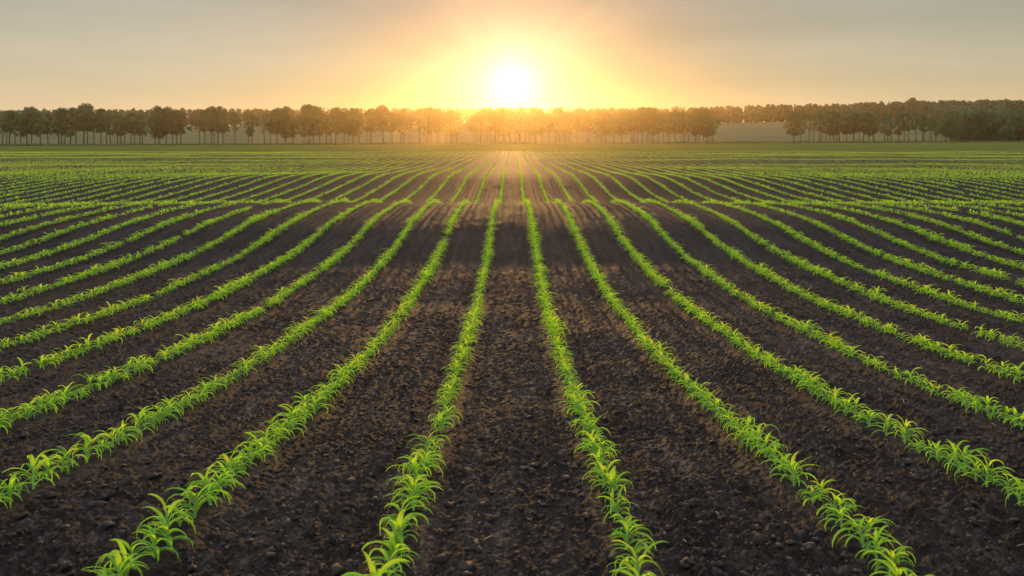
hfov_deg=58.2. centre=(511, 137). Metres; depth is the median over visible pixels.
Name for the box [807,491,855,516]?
maize plant
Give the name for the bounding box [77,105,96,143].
field tree
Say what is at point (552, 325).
maize rows
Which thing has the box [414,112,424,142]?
field tree
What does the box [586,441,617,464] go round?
maize plant
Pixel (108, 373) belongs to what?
maize plant
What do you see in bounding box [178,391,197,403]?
maize plant
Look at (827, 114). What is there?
field tree
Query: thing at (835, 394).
maize plant
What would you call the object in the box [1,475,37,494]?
maize plant
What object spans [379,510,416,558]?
maize plant
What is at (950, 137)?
wood tree
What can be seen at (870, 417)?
maize plant
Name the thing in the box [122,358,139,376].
maize plant
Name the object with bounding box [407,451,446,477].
maize plant
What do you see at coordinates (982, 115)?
wood tree
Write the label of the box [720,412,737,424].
maize plant
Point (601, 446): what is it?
maize plant
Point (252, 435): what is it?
maize plant
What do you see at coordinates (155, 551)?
maize plant
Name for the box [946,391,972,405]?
maize plant
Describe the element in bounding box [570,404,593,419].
maize plant
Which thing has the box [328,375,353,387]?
maize plant
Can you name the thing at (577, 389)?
maize plant
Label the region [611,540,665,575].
maize plant
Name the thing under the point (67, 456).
maize plant
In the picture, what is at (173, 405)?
maize plant
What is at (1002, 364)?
maize plant
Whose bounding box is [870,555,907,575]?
maize plant
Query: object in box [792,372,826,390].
maize plant
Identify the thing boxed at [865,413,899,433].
maize plant
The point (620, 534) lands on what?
maize plant
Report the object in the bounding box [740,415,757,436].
maize plant
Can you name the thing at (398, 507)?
maize plant
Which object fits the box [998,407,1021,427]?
maize plant
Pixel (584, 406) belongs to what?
maize plant
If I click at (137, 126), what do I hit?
field tree
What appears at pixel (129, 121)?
field tree
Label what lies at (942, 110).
wood tree
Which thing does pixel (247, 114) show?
field tree
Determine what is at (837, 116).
field tree
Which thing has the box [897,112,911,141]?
field tree
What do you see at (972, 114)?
wood tree
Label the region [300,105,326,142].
field tree
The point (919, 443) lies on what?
maize plant
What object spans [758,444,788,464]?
maize plant
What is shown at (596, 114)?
field tree
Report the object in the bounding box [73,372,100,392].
maize plant
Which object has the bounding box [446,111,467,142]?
field tree
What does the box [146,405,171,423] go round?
maize plant
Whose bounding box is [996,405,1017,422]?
maize plant
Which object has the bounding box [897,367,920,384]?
maize plant
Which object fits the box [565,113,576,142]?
field tree
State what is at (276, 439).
maize plant
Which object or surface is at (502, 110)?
field tree
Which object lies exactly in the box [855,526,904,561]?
maize plant
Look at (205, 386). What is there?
maize plant
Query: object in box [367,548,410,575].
maize plant
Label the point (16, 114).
field tree
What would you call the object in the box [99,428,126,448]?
maize plant
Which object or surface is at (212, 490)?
maize plant
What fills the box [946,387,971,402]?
maize plant
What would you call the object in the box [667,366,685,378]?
maize plant
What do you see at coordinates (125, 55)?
sky
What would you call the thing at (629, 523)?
maize plant
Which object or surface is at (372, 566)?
maize plant
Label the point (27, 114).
field tree
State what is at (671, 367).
maize plant
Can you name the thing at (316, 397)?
maize plant
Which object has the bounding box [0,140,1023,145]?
rough grass
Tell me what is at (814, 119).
field tree
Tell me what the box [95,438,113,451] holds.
maize plant
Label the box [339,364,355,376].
maize plant
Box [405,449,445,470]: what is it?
maize plant
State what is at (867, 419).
maize plant
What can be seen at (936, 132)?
field tree
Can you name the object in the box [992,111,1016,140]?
wood tree
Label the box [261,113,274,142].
field tree
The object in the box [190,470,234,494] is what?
maize plant
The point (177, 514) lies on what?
maize plant
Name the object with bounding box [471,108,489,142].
field tree
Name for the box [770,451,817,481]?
maize plant
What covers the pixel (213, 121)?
field tree
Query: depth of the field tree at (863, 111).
370.05 m
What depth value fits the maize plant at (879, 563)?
2.56 m
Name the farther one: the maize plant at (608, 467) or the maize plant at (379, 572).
the maize plant at (608, 467)
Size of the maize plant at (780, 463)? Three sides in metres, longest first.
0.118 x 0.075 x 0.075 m
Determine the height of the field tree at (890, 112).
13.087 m
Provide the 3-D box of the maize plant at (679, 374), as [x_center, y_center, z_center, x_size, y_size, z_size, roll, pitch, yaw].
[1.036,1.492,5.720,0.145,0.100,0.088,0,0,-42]
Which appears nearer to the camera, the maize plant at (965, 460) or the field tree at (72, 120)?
the maize plant at (965, 460)
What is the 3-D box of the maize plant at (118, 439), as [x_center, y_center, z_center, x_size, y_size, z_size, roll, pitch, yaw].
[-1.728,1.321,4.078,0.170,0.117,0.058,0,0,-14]
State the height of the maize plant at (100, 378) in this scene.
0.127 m
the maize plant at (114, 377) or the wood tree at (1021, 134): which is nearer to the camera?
the maize plant at (114, 377)
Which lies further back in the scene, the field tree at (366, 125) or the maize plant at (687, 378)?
the field tree at (366, 125)
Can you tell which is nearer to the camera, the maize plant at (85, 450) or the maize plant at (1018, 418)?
the maize plant at (85, 450)
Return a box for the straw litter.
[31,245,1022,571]
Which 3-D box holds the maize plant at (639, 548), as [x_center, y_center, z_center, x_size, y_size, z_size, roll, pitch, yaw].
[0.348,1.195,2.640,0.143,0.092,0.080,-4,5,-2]
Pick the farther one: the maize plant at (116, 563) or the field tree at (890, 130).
the field tree at (890, 130)
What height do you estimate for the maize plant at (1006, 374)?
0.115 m
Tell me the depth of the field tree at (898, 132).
350.07 m
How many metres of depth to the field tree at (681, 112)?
349.12 m
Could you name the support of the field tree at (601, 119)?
on the ground at (898, 506)
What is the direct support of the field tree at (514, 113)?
on the ground at (898, 506)
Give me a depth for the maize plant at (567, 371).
5.81 m
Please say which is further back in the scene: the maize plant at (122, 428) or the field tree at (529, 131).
the field tree at (529, 131)
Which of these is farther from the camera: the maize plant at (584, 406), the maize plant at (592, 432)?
the maize plant at (584, 406)
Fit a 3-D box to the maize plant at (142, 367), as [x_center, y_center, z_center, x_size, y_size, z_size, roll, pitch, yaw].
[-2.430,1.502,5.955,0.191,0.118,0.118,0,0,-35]
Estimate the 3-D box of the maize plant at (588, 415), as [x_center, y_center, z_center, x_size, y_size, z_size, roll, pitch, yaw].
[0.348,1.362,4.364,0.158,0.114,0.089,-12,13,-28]
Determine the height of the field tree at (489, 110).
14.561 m
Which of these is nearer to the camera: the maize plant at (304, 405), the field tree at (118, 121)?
the maize plant at (304, 405)
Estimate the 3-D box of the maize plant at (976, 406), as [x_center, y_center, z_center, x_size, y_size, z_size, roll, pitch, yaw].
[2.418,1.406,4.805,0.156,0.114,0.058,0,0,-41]
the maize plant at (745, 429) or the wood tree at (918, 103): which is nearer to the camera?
the maize plant at (745, 429)
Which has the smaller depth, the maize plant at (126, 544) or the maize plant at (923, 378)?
the maize plant at (126, 544)
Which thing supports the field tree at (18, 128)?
on the ground at (898, 506)
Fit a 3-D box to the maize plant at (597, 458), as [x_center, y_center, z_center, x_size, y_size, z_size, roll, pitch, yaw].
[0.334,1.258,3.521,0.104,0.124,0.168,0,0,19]
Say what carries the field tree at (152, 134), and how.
on the ground at (898, 506)
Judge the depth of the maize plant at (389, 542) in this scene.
2.66 m
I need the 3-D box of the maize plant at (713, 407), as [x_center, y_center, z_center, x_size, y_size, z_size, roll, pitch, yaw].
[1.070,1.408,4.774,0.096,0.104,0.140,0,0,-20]
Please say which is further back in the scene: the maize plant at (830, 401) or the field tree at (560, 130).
the field tree at (560, 130)
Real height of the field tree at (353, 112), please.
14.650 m
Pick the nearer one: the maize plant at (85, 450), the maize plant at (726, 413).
the maize plant at (85, 450)
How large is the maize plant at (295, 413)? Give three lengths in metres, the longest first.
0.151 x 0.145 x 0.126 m
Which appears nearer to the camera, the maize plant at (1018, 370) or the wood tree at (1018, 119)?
the maize plant at (1018, 370)
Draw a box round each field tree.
[0,111,6,144]
[0,114,12,143]
[1,110,16,143]
[5,112,18,144]
[12,115,25,143]
[16,107,36,143]
[17,106,47,143]
[36,113,48,143]
[41,113,52,143]
[49,107,70,143]
[50,114,64,143]
[61,107,78,144]
[72,103,99,143]
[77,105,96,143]
[87,115,100,143]
[94,108,111,143]
[103,113,116,143]
[110,111,124,143]
[112,113,124,143]
[119,114,129,143]
[122,111,139,143]
[130,114,144,143]
[138,112,147,143]
[145,105,170,143]
[147,114,165,143]
[154,106,182,142]
[167,115,177,143]
[170,110,188,143]
[172,111,192,142]
[194,115,203,143]
[197,111,208,143]
[201,106,220,143]
[204,110,221,143]
[214,106,224,143]
[220,110,232,143]
[230,111,241,143]
[242,112,254,142]
[247,114,257,143]
[259,112,266,143]
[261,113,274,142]
[263,107,292,143]
[272,105,299,142]
[288,114,298,143]
[296,104,315,142]
[298,113,309,142]
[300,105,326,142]
[310,107,326,142]
[323,115,330,142]
[325,107,347,142]
[335,112,353,142]
[341,107,363,142]
[352,114,365,141]
[361,112,369,142]
[362,108,378,141]
[372,105,395,142]
[388,112,398,142]
[397,108,412,142]
[397,114,406,142]
[406,113,414,142]
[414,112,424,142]
[417,106,436,142]
[430,108,443,142]
[432,110,445,143]
[442,110,460,142]
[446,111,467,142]
[467,114,482,141]
[468,114,484,142]
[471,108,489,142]
[483,107,497,142]
[490,106,513,141]
[490,111,503,142]
[494,113,506,142]
[504,113,515,142]
[507,111,521,142]
[512,107,526,141]
[521,107,549,142]
[523,115,534,141]
[536,111,547,141]
[545,112,554,141]
[550,107,566,142]
[551,113,562,141]
[558,113,569,141]
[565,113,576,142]
[566,108,586,141]
[581,109,595,141]
[583,114,591,142]
[589,110,600,141]
[594,109,616,141]
[613,109,631,141]
[623,110,639,141]
[632,112,645,141]
[636,107,650,141]
[640,109,655,140]
[642,107,662,140]
[655,112,668,141]
[664,115,672,141]
[667,110,683,141]
[679,110,688,141]
[680,111,685,141]
[685,113,694,141]
[687,108,703,141]
[694,108,716,141]
[709,110,721,140]
[782,110,803,140]
[798,111,807,140]
[804,114,812,140]
[807,114,820,141]
[814,111,823,141]
[814,113,826,141]
[820,110,846,141]
[821,112,830,140]
[830,112,843,140]
[831,111,844,140]
[841,114,851,140]
[843,110,863,140]
[855,114,863,140]
[859,110,870,140]
[862,111,876,141]
[866,113,881,140]
[875,111,890,141]
[880,112,894,140]
[888,111,896,140]
[891,111,903,140]
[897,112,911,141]
[901,111,916,141]
[911,111,920,140]
[916,113,929,140]
[919,111,931,140]
[927,114,935,139]
[930,114,939,141]
[938,115,951,140]
[939,109,964,140]
[954,111,962,139]
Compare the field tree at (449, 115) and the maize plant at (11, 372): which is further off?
the field tree at (449, 115)
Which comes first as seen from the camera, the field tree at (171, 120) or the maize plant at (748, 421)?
the maize plant at (748, 421)
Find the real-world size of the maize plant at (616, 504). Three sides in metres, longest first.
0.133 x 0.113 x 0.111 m
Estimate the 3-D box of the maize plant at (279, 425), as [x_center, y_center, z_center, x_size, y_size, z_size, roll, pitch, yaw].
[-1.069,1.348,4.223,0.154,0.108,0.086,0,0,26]
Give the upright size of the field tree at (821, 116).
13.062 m
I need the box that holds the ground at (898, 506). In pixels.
[0,118,1023,575]
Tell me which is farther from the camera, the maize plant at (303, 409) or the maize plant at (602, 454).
the maize plant at (303, 409)
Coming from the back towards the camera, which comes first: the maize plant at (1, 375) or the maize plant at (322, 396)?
the maize plant at (1, 375)
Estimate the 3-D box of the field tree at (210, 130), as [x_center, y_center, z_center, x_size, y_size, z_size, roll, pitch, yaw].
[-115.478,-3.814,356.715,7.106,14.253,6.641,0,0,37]
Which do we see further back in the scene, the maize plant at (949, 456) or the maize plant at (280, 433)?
the maize plant at (280, 433)
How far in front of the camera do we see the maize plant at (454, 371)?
5.89 m
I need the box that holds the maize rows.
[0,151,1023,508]
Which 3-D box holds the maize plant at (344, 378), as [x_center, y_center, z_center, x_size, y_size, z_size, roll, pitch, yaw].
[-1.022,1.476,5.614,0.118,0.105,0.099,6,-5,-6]
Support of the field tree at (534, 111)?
on the ground at (898, 506)
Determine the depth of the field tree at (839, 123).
348.61 m
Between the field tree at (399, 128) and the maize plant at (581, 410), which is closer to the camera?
the maize plant at (581, 410)
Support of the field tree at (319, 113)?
on the ground at (898, 506)
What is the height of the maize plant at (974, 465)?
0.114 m
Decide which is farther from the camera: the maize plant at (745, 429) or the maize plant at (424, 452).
the maize plant at (745, 429)
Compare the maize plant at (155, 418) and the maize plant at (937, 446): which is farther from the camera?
the maize plant at (155, 418)
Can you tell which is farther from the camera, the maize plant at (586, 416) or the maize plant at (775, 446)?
the maize plant at (586, 416)
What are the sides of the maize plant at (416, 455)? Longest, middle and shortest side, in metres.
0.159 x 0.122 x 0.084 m
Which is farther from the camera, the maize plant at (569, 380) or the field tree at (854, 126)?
the field tree at (854, 126)
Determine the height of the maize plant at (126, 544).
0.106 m
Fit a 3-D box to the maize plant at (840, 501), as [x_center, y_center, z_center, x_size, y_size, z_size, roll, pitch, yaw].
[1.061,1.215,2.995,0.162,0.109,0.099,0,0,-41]
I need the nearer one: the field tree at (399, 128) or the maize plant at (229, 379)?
the maize plant at (229, 379)
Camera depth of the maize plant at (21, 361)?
5.93 m
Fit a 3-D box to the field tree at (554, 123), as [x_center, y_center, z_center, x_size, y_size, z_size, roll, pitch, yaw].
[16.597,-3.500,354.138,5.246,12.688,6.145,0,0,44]
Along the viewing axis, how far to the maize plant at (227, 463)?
3.47 m
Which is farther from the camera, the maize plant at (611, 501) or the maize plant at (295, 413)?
the maize plant at (295, 413)
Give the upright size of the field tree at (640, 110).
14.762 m
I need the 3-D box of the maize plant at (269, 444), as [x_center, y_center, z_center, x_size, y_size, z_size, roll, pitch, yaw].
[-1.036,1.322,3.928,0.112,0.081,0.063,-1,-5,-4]
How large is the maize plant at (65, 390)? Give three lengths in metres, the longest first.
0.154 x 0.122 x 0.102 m
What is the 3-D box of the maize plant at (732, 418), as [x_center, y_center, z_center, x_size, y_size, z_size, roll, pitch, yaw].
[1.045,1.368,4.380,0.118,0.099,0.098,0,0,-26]
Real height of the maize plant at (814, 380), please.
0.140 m
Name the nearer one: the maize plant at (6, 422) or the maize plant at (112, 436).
the maize plant at (112, 436)
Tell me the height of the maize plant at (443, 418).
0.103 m
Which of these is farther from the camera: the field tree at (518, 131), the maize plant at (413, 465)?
the field tree at (518, 131)
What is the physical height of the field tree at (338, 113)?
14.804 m
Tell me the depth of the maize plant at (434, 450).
3.86 m
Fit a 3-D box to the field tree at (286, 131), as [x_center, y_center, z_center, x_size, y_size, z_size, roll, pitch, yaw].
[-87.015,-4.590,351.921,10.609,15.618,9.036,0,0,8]
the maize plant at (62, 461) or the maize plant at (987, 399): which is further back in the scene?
the maize plant at (987, 399)
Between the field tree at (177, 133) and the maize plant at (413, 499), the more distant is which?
the field tree at (177, 133)
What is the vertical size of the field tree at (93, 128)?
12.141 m
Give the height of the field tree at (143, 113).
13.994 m
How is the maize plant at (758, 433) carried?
on the ground at (898, 506)
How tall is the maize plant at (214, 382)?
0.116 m
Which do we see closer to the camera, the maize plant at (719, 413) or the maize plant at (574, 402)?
the maize plant at (719, 413)
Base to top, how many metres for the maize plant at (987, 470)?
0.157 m
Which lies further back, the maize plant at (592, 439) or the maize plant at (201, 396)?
the maize plant at (201, 396)
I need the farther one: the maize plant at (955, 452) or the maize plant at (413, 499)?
the maize plant at (955, 452)
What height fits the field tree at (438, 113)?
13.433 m
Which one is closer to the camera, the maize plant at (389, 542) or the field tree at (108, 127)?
the maize plant at (389, 542)
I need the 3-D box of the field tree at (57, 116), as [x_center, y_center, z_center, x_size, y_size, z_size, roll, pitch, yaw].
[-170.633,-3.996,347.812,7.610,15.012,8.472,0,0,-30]
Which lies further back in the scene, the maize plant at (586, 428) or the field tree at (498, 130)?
the field tree at (498, 130)
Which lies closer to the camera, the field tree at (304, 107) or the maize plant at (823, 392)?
the maize plant at (823, 392)
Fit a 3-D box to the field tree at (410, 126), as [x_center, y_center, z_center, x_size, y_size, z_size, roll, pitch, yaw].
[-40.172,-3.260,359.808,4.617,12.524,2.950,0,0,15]
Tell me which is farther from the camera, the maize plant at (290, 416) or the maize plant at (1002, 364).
the maize plant at (1002, 364)
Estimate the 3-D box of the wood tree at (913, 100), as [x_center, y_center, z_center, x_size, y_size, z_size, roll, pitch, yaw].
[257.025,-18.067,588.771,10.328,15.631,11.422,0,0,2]
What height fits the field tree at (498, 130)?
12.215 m
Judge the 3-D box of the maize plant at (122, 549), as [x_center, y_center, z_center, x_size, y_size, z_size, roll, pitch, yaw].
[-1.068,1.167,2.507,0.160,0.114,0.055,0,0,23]
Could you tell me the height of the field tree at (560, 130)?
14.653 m
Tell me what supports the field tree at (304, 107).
on the ground at (898, 506)
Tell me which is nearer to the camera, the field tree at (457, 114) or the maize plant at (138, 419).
the maize plant at (138, 419)
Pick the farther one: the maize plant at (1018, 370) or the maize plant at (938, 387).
the maize plant at (1018, 370)
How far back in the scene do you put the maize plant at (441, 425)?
4.35 m
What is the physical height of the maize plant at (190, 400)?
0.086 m
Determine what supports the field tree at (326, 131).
on the ground at (898, 506)
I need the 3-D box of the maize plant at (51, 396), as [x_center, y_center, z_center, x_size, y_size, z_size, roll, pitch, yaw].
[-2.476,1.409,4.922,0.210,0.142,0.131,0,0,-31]
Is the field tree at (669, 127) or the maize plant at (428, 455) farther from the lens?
the field tree at (669, 127)
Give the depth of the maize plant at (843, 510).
2.89 m
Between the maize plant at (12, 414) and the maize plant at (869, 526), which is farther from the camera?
the maize plant at (12, 414)
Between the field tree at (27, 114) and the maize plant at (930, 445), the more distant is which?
the field tree at (27, 114)
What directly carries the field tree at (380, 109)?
on the ground at (898, 506)
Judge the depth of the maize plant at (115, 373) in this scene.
5.70 m
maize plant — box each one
[0,367,8,382]
[0,406,33,426]
[0,407,14,427]
[0,418,11,433]
[0,479,22,501]
[1,366,25,380]
[1,473,38,507]
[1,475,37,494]
[2,450,60,489]
[10,357,32,375]
[11,363,30,374]
[12,406,37,420]
[18,397,46,418]
[26,457,71,479]
[29,393,57,412]
[31,389,69,408]
[37,395,71,412]
[39,454,62,480]
[42,440,87,467]
[44,448,78,473]
[52,381,89,401]
[57,386,77,402]
[66,432,111,462]
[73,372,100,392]
[75,438,109,462]
[83,570,107,575]
[84,550,149,575]
[87,374,107,390]
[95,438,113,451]
[95,539,156,569]
[97,369,116,385]
[97,540,146,575]
[98,366,128,382]
[98,367,124,381]
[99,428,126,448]
[101,424,140,444]
[111,420,141,441]
[121,406,155,437]
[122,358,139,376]
[123,360,151,374]
[125,407,161,429]
[130,524,178,561]
[136,493,195,540]
[141,411,164,424]
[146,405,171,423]
[146,517,192,547]
[148,405,180,421]
[155,396,187,416]
[161,399,180,417]
[163,483,229,520]
[163,505,194,525]
[164,395,195,411]
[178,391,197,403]
[178,463,245,504]
[181,394,197,407]
[185,480,231,502]
[188,383,212,398]
[190,387,209,401]
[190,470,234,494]
[192,381,218,394]
[197,376,227,388]
[197,380,218,395]
[204,461,242,487]
[205,449,248,478]
[211,374,226,389]
[216,439,273,464]
[217,449,248,474]
[218,373,237,382]
[227,368,238,379]
[230,454,256,470]
[233,432,275,458]
[247,422,289,448]
[247,439,276,463]
[255,437,280,452]
[261,419,294,436]
[265,425,294,441]
[267,431,285,444]
[268,405,307,429]
[270,406,305,427]
[276,418,306,436]
[281,399,310,425]
[290,401,314,416]
[292,392,318,412]
[294,396,332,414]
[297,406,315,419]
[304,390,333,407]
[310,390,329,404]
[311,383,338,400]
[319,384,340,398]
[327,364,353,380]
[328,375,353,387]
[329,367,349,384]
[337,372,350,384]
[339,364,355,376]
[342,551,395,575]
[344,361,363,375]
[361,528,420,567]
[361,558,408,575]
[364,566,400,575]
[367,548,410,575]
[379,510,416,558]
[379,531,404,562]
[381,496,431,528]
[383,513,418,543]
[384,474,443,506]
[385,457,428,484]
[386,476,439,502]
[391,481,440,510]
[398,451,435,478]
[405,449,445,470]
[406,430,449,453]
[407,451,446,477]
[408,447,442,464]
[417,446,436,460]
[427,439,444,456]
[428,410,459,428]
[428,413,452,433]
[433,416,450,431]
[436,384,459,400]
[436,394,453,406]
[438,388,460,403]
[440,406,462,421]
[441,374,460,385]
[442,365,465,374]
[443,378,461,389]
[555,392,600,414]
[557,366,575,377]
[560,370,580,380]
[561,376,581,385]
[562,382,578,392]
[563,383,594,398]
[563,393,586,413]
[567,392,587,404]
[568,419,602,437]
[569,414,610,439]
[570,391,592,407]
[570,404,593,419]
[570,411,599,430]
[571,404,594,420]
[574,433,612,456]
[574,434,619,459]
[575,411,595,422]
[581,430,602,451]
[582,429,605,449]
[582,461,619,490]
[584,448,613,476]
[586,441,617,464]
[590,460,620,484]
[591,466,632,501]
[595,483,638,521]
[600,469,628,491]
[605,489,629,511]
[607,513,637,532]
[607,520,655,552]
[607,556,635,575]
[609,517,643,539]
[610,539,655,564]
[610,563,653,575]
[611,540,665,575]
[665,363,674,374]
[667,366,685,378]
[670,369,683,381]
[675,373,699,391]
[685,386,711,402]
[688,389,722,408]
[689,382,710,401]
[703,393,732,416]
[703,398,723,414]
[712,408,725,420]
[718,406,740,425]
[720,411,737,432]
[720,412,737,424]
[722,415,743,432]
[726,425,756,443]
[728,423,757,440]
[735,423,779,453]
[738,430,762,452]
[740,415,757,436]
[751,432,784,457]
[756,444,780,462]
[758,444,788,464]
[759,457,818,486]
[767,450,802,473]
[770,364,794,377]
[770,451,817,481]
[772,454,798,470]
[782,367,805,381]
[789,365,805,376]
[790,370,818,385]
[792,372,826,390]
[796,484,827,505]
[799,374,831,393]
[803,479,843,500]
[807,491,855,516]
[809,383,822,396]
[815,386,830,399]
[816,389,840,402]
[817,502,865,531]
[820,496,857,520]
[823,387,846,404]
[828,393,864,415]
[831,390,843,410]
[832,513,893,548]
[834,398,853,412]
[841,393,872,418]
[843,514,897,547]
[851,410,866,420]
[855,410,890,427]
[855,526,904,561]
[859,409,877,421]
[860,545,915,571]
[861,547,915,575]
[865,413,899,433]
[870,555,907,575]
[886,366,906,376]
[887,415,926,443]
[890,418,923,443]
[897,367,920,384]
[905,438,926,450]
[908,372,927,384]
[909,441,924,452]
[912,377,929,388]
[916,439,946,456]
[917,380,935,391]
[924,382,936,393]
[924,441,948,462]
[930,384,948,395]
[937,439,986,473]
[938,441,992,475]
[938,453,959,465]
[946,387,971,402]
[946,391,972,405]
[950,390,979,406]
[953,457,996,483]
[961,392,984,408]
[964,450,1015,486]
[965,396,984,412]
[975,396,997,415]
[981,471,1021,494]
[985,401,1003,418]
[991,361,1010,376]
[993,363,1010,378]
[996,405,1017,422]
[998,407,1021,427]
[999,364,1023,380]
[1001,362,1023,382]
[1002,474,1023,506]
[1003,412,1023,429]
[1010,414,1023,425]
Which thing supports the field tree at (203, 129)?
on the ground at (898, 506)
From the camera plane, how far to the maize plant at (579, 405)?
4.73 m
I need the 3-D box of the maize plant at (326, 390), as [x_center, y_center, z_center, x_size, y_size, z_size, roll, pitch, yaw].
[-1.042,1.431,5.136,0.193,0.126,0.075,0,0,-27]
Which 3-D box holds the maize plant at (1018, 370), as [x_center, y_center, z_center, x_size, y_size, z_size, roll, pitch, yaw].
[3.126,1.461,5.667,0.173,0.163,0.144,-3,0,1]
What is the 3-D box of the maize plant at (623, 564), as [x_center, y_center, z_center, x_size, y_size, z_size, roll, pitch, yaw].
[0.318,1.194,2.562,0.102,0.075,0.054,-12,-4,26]
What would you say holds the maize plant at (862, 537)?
on the ground at (898, 506)
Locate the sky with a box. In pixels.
[0,0,1023,125]
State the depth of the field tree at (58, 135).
354.12 m
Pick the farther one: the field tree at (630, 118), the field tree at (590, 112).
the field tree at (590, 112)
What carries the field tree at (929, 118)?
on the ground at (898, 506)
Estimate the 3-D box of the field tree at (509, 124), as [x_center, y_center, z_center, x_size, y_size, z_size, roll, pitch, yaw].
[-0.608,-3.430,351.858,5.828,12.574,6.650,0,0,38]
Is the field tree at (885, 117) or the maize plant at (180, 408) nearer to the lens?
the maize plant at (180, 408)
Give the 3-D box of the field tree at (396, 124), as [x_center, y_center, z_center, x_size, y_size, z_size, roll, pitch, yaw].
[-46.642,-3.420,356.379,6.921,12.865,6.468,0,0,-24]
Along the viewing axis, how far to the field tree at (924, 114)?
351.57 m
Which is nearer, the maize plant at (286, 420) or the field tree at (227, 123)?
the maize plant at (286, 420)
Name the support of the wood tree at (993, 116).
on the ground at (898, 506)
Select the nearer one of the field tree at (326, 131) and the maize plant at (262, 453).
the maize plant at (262, 453)
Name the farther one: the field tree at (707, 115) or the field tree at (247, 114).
the field tree at (247, 114)
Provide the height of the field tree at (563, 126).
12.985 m
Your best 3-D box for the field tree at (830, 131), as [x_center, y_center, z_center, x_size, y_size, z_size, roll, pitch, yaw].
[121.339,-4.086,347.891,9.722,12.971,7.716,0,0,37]
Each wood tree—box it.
[905,97,915,111]
[905,98,918,118]
[912,100,923,118]
[919,103,927,122]
[934,107,946,133]
[939,111,946,135]
[946,109,960,139]
[954,110,969,140]
[959,110,980,139]
[963,110,985,140]
[970,109,995,140]
[976,113,993,139]
[987,110,998,139]
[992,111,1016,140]
[997,110,1020,140]
[1007,110,1020,140]
[1008,113,1023,140]
[1018,115,1023,139]
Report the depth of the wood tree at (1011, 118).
368.39 m
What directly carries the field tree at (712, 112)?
on the ground at (898, 506)
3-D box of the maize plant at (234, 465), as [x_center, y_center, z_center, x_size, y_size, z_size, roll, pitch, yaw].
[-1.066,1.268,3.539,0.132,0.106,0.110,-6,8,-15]
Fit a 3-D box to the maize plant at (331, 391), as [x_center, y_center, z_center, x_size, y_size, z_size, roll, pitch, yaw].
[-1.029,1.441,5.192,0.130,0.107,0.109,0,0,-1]
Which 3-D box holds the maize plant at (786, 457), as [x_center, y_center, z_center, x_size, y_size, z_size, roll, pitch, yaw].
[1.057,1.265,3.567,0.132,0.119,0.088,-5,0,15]
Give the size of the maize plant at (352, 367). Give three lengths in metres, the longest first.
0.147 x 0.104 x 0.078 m
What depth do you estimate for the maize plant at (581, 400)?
4.85 m
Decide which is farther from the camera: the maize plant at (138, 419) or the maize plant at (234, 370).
the maize plant at (234, 370)
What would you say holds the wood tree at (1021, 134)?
on the ground at (898, 506)
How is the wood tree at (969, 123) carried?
on the ground at (898, 506)
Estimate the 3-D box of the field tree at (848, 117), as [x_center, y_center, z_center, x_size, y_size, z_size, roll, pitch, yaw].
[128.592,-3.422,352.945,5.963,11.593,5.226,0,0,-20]
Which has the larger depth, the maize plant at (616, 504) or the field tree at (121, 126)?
the field tree at (121, 126)
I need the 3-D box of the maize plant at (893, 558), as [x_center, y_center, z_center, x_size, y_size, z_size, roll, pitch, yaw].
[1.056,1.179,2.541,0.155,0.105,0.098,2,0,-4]
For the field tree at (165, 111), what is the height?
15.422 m
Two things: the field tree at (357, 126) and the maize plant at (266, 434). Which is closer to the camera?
the maize plant at (266, 434)
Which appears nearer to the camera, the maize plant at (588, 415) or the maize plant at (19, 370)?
the maize plant at (588, 415)
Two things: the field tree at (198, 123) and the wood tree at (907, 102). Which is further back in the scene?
the wood tree at (907, 102)
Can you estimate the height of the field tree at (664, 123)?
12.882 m
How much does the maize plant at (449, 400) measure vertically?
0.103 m
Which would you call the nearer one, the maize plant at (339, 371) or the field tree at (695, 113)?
the maize plant at (339, 371)
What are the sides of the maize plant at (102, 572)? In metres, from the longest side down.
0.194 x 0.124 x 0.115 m
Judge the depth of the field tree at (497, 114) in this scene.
348.47 m
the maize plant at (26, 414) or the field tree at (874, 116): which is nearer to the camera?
the maize plant at (26, 414)
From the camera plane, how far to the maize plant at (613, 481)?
3.27 m
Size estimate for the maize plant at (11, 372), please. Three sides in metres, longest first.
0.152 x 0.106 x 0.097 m
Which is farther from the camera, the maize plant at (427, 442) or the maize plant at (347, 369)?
the maize plant at (347, 369)
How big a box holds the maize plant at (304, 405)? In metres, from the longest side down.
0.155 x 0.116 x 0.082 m
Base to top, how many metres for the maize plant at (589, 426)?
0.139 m
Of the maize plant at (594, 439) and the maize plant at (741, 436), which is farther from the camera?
the maize plant at (741, 436)
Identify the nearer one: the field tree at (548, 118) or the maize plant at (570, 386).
the maize plant at (570, 386)
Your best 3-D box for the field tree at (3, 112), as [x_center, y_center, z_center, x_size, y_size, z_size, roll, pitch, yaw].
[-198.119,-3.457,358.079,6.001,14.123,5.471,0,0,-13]
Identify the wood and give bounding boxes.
[0,99,1019,126]
[830,99,1023,121]
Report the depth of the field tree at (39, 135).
364.87 m
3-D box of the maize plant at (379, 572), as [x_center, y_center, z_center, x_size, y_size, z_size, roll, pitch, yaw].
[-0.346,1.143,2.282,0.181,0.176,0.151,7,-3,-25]
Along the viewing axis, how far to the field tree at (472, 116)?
358.45 m
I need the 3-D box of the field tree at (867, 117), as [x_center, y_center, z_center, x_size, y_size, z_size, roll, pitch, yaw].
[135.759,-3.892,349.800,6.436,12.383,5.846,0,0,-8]

